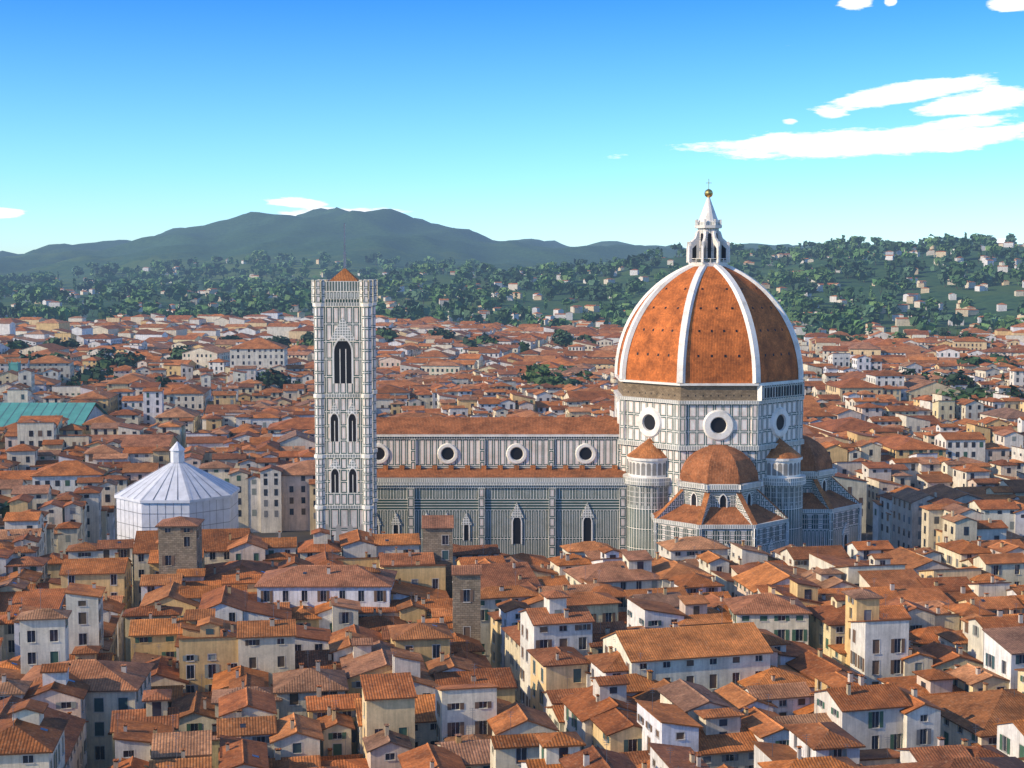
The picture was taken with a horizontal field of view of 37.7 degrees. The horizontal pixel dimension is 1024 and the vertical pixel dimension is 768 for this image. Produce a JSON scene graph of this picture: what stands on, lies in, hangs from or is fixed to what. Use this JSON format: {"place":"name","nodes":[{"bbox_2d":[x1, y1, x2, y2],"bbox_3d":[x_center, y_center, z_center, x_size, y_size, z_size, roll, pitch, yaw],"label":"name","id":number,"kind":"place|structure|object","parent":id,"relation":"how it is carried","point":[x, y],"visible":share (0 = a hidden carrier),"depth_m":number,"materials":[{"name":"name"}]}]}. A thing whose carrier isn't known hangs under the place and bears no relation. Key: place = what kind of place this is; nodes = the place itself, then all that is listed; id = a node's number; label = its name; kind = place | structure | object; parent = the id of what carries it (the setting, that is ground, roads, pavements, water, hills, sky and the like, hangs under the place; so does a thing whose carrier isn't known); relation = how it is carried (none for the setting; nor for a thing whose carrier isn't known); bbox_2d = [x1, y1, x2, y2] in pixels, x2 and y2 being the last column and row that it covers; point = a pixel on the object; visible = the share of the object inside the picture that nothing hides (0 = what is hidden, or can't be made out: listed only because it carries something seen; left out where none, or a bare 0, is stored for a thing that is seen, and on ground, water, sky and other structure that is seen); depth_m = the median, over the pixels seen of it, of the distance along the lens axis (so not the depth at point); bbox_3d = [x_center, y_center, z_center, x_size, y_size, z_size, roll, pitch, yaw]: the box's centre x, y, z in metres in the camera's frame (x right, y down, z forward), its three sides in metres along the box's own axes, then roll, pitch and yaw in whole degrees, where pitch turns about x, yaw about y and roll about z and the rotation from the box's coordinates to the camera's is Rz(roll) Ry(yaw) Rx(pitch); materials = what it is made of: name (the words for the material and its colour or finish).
{"place":"outdoors","nodes":[
{"label":"outdoors","id":0,"kind":"place"},
{"bbox_2d":[0,207,1023,557],"bbox_3d":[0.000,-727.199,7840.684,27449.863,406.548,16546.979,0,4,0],"label":"terrain","id":1,"kind":"structure","parent":0,"point":[392,233],"depth_m":5426.91,"materials":[{"name":"green plant"}]},
{"bbox_2d":[311,223,377,555],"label":"campanile","id":2,"kind":"structure","parent":1,"relation":"on","point":[344,302],"depth_m":395.67,"materials":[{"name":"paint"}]},
{"bbox_2d":[114,179,861,559],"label":"cathedral","id":3,"kind":"structure","parent":1,"relation":"on","point":[700,433],"depth_m":414.91,"materials":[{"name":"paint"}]},
{"bbox_2d":[0,515,1023,767],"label":"town","id":4,"kind":"object","parent":1,"relation":"on","point":[180,643],"visible":1,"depth_m":261.54,"materials":[{"name":"tile"}]},
{"bbox_2d":[0,338,1023,554],"bbox_3d":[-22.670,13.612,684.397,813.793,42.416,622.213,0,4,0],"label":"town","id":5,"kind":"object","parent":1,"relation":"on","point":[911,456],"visible":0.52,"depth_m":601.58,"materials":[{"name":"tile"}]},
{"bbox_2d":[0,232,1023,517],"bbox_3d":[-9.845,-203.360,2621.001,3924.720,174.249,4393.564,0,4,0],"label":"trees","id":6,"kind":"object","parent":1,"relation":"on","point":[144,288],"visible":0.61,"depth_m":2557.18,"materials":[{"name":"plant"}]},
{"bbox_2d":[0,242,1023,447],"bbox_3d":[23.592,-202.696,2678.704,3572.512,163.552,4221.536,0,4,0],"label":"town","id":7,"kind":"object","parent":1,"relation":"on","point":[153,337],"visible":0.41,"depth_m":1353.96,"materials":[{"name":"paint"}]},
{"bbox_2d":[0,0,1023,253],"label":"sky","id":8,"kind":"structure","parent":0,"point":[572,123],"materials":[{"name":"blue"}]}
]}

